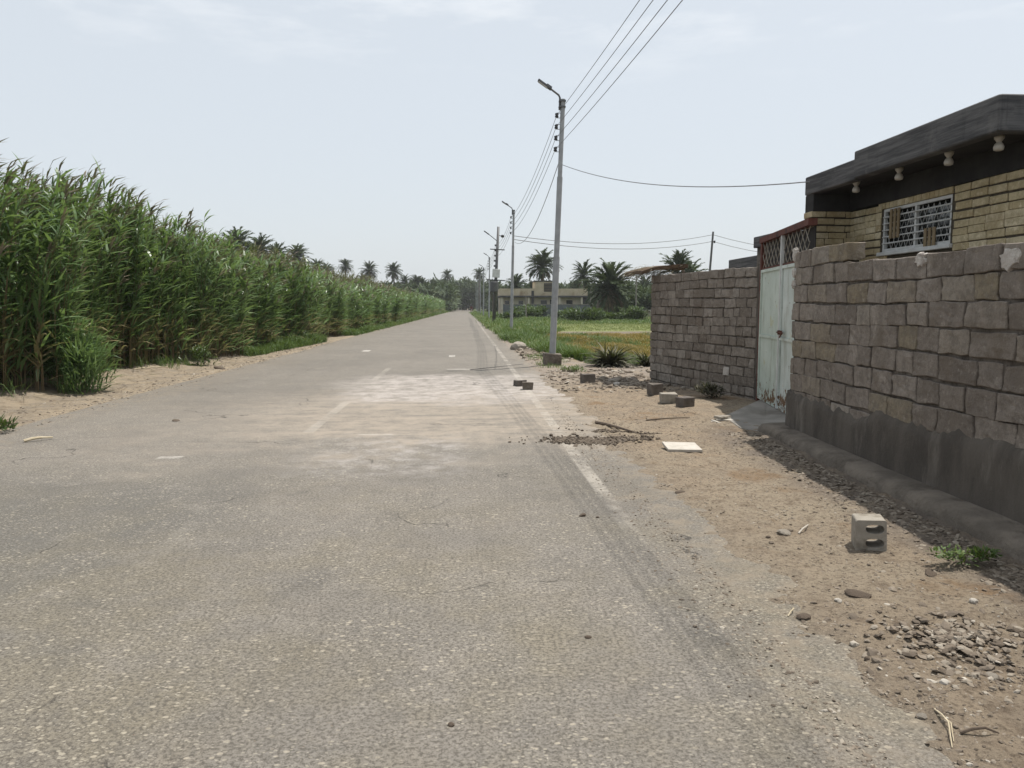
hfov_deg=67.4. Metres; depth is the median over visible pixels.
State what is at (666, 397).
concrete block
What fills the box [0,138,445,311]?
reed plumes
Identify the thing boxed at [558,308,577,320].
shrub
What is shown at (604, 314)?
shrub
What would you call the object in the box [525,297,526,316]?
fence post
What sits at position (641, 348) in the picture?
marsh grass
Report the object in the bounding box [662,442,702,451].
board
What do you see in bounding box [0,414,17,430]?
weed
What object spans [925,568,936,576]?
stone
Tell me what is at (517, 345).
stone
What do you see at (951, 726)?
stick
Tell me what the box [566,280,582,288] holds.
date palm
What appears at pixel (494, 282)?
utility pole
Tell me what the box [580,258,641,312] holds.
date palm
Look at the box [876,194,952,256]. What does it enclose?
window
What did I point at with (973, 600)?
stone
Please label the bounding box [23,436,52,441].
stick
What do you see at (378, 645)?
road
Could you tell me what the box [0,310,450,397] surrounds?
verge grass
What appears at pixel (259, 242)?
date palm
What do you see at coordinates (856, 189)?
ceiling lamp
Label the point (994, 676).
stone
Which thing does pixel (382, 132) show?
sky
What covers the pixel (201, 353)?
weed
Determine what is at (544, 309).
shrub
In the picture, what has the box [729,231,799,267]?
outbuilding
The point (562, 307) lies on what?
boundary wall
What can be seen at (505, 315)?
shrub
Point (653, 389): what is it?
concrete block
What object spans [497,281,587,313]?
brick house
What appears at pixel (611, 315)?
shrub
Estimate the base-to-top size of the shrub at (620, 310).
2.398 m
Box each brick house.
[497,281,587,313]
[804,94,1023,260]
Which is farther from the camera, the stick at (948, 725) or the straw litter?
the straw litter
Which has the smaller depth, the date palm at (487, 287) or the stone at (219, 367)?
the stone at (219, 367)
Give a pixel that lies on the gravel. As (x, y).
(946, 635)
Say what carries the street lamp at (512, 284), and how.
on the ground at (760, 484)
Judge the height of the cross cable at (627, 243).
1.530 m
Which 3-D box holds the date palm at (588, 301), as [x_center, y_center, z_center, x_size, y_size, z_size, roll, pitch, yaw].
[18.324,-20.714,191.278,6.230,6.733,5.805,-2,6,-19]
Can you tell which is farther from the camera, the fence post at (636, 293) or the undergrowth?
the undergrowth
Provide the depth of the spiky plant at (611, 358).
20.14 m
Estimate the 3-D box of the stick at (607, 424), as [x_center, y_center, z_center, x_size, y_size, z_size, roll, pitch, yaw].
[1.328,0.562,10.044,0.044,0.055,0.983,-2,6,-21]
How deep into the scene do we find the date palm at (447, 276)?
281.01 m
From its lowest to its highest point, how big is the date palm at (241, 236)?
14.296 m
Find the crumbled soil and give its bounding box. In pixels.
[508,427,679,447]
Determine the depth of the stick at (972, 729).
2.85 m
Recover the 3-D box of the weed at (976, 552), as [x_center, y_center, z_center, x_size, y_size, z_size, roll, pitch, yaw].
[2.756,1.034,4.678,0.471,0.125,0.190,0,6,-3]
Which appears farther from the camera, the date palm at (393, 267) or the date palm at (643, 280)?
the date palm at (393, 267)
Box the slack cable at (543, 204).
[515,165,557,243]
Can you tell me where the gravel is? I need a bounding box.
[0,343,1023,767]
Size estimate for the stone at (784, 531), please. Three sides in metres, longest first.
0.124 x 0.100 x 0.046 m
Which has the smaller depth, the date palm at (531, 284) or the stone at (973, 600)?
the stone at (973, 600)
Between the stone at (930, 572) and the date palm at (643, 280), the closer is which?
the stone at (930, 572)
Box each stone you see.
[214,366,224,369]
[510,341,526,349]
[607,378,620,381]
[777,529,790,534]
[796,613,810,619]
[844,589,871,598]
[916,713,926,719]
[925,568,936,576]
[939,678,948,684]
[969,598,977,603]
[985,672,997,679]
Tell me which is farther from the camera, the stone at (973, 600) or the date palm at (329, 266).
the date palm at (329, 266)
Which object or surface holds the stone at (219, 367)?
on the ground at (760, 484)
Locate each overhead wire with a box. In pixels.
[483,0,639,270]
[484,0,682,276]
[485,0,652,270]
[487,0,667,268]
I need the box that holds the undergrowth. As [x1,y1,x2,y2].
[353,273,651,311]
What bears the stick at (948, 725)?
on the ground at (760, 484)
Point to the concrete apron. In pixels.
(759, 412)
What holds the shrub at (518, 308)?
on the ground at (760, 484)
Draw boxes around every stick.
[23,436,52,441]
[595,421,632,431]
[646,417,689,420]
[934,708,952,747]
[937,715,953,741]
[959,726,998,733]
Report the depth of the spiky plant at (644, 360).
20.62 m
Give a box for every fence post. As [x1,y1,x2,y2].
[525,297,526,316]
[635,276,636,319]
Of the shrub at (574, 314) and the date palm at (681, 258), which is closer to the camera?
the shrub at (574, 314)
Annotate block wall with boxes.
[649,263,766,399]
[758,241,1023,563]
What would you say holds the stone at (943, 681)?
on the ground at (760, 484)
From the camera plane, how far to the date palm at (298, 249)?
169.47 m
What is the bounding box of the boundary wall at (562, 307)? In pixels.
[503,304,589,316]
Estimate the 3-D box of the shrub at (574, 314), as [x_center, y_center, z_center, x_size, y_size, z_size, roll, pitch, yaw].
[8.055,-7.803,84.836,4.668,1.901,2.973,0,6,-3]
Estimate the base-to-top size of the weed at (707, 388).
0.336 m
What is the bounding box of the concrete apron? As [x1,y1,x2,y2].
[728,399,785,430]
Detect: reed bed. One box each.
[0,153,447,381]
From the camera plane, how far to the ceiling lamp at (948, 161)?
7.58 m
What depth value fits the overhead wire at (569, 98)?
17.13 m
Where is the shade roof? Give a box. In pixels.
[620,264,687,283]
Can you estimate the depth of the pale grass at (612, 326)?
62.61 m
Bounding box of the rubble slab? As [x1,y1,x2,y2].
[711,415,732,422]
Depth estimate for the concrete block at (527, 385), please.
14.79 m
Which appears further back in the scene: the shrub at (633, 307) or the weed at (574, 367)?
the shrub at (633, 307)
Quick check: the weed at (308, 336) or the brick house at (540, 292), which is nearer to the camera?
the weed at (308, 336)
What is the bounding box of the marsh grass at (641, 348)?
[547,331,650,362]
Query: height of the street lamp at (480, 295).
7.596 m
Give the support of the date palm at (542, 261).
on the ground at (760, 484)
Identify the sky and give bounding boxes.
[0,0,1023,285]
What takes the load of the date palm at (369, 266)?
on the ground at (760, 484)
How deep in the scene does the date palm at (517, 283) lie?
163.41 m
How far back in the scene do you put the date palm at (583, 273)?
141.09 m
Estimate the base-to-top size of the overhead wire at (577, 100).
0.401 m
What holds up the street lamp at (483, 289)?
on the ground at (760, 484)
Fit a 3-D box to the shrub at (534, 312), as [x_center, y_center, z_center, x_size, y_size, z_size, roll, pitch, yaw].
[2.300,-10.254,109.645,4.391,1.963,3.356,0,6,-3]
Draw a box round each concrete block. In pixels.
[513,380,526,386]
[522,382,532,389]
[580,373,595,382]
[647,383,662,395]
[659,392,677,403]
[675,396,694,407]
[851,513,886,551]
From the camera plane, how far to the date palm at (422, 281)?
243.19 m
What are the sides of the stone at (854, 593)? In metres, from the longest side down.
0.136 x 0.091 x 0.037 m
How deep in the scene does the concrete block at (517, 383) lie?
15.44 m
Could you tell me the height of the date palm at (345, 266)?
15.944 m
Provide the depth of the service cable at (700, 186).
13.03 m
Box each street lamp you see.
[476,272,480,312]
[479,264,484,315]
[484,253,490,318]
[502,201,514,327]
[538,79,565,365]
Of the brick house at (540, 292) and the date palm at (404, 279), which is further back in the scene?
the date palm at (404, 279)
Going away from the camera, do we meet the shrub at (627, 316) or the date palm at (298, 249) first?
the shrub at (627, 316)
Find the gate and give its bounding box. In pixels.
[756,218,817,413]
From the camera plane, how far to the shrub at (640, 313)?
89.93 m
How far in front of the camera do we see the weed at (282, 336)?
30.18 m
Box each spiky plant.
[579,340,641,367]
[629,350,649,366]
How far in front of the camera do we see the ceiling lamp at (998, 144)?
6.86 m
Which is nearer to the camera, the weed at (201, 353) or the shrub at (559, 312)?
the weed at (201, 353)
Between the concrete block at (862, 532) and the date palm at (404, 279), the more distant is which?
the date palm at (404, 279)
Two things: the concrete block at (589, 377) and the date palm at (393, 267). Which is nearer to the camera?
the concrete block at (589, 377)
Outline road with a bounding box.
[0,309,955,767]
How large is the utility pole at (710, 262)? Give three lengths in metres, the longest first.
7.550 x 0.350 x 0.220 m
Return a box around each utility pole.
[484,227,504,321]
[709,232,714,270]
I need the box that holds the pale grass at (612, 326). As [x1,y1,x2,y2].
[525,322,651,330]
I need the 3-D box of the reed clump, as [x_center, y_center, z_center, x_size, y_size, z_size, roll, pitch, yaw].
[-8.185,-0.674,14.079,2.084,1.844,1.785,0,6,-3]
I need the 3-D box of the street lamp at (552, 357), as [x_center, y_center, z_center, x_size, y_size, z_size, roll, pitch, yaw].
[1.041,-4.184,20.489,0.741,7.619,0.473,0,6,-3]
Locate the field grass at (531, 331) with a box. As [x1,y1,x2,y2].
[469,310,651,367]
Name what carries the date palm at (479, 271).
on the ground at (760, 484)
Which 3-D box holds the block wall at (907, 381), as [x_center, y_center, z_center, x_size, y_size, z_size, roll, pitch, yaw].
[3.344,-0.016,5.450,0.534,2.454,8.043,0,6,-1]
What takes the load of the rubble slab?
on the ground at (760, 484)
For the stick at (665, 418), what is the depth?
10.69 m
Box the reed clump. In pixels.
[9,303,123,394]
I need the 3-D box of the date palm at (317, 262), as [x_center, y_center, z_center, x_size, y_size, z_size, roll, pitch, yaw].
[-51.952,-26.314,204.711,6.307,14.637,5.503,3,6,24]
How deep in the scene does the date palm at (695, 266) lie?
104.67 m
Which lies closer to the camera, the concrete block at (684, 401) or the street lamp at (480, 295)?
the concrete block at (684, 401)
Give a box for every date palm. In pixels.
[221,226,258,256]
[246,232,275,256]
[267,241,294,261]
[284,243,311,263]
[311,259,326,271]
[320,262,336,274]
[336,259,353,278]
[359,260,378,279]
[385,261,402,286]
[397,274,412,287]
[409,274,424,288]
[409,275,424,287]
[417,277,429,289]
[440,269,453,281]
[471,267,484,310]
[482,278,502,311]
[504,273,530,288]
[524,247,563,280]
[524,280,534,288]
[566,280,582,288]
[570,259,598,288]
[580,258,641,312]
[580,287,597,305]
[635,275,652,286]
[657,249,699,274]
[681,258,708,272]
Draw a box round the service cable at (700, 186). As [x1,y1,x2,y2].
[563,165,809,186]
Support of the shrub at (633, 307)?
on the ground at (760, 484)
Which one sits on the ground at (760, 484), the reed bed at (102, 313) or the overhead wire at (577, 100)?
the reed bed at (102, 313)
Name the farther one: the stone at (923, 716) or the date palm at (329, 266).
the date palm at (329, 266)
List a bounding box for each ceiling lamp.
[852,181,859,192]
[894,167,903,179]
[944,151,953,165]
[993,135,1004,150]
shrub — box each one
[490,309,524,318]
[509,303,533,315]
[518,305,542,316]
[531,305,547,316]
[547,307,575,318]
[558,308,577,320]
[565,305,604,320]
[577,307,608,321]
[601,306,624,315]
[603,311,626,319]
[617,311,644,319]
[622,305,648,315]
[625,304,647,319]
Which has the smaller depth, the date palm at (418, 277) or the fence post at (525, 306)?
the fence post at (525, 306)
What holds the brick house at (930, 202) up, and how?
on the ground at (760, 484)
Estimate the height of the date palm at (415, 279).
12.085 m
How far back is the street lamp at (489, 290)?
85.38 m
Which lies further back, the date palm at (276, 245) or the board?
the date palm at (276, 245)
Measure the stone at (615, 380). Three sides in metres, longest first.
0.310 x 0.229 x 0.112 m
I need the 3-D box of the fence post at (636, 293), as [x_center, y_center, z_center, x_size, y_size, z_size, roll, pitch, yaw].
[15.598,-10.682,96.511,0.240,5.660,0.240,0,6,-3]
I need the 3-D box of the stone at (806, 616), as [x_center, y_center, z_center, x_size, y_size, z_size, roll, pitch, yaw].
[1.510,1.198,3.959,0.098,0.025,0.069,4,0,-36]
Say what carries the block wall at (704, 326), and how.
on the ground at (760, 484)
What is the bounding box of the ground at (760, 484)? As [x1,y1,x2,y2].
[0,308,1023,767]
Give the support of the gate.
attached to the block wall at (704, 326)
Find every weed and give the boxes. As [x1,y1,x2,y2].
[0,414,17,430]
[188,344,219,365]
[276,332,292,340]
[297,331,316,344]
[557,364,586,371]
[694,380,726,397]
[930,544,1001,566]
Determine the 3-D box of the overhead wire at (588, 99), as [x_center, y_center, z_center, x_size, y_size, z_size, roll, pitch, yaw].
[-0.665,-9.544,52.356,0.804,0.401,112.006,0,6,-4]
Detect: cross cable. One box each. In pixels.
[514,239,756,251]
[516,235,753,244]
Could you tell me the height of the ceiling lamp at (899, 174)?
0.136 m
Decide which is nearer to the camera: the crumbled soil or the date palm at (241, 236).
the crumbled soil
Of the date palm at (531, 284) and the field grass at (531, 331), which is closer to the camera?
the field grass at (531, 331)
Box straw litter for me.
[1,339,333,398]
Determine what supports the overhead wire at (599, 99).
attached to the street lamp at (552, 357)
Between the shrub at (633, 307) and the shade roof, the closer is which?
the shade roof
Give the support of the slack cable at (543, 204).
hanging from the street lamp at (552, 357)
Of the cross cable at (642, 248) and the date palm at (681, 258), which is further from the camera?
the date palm at (681, 258)

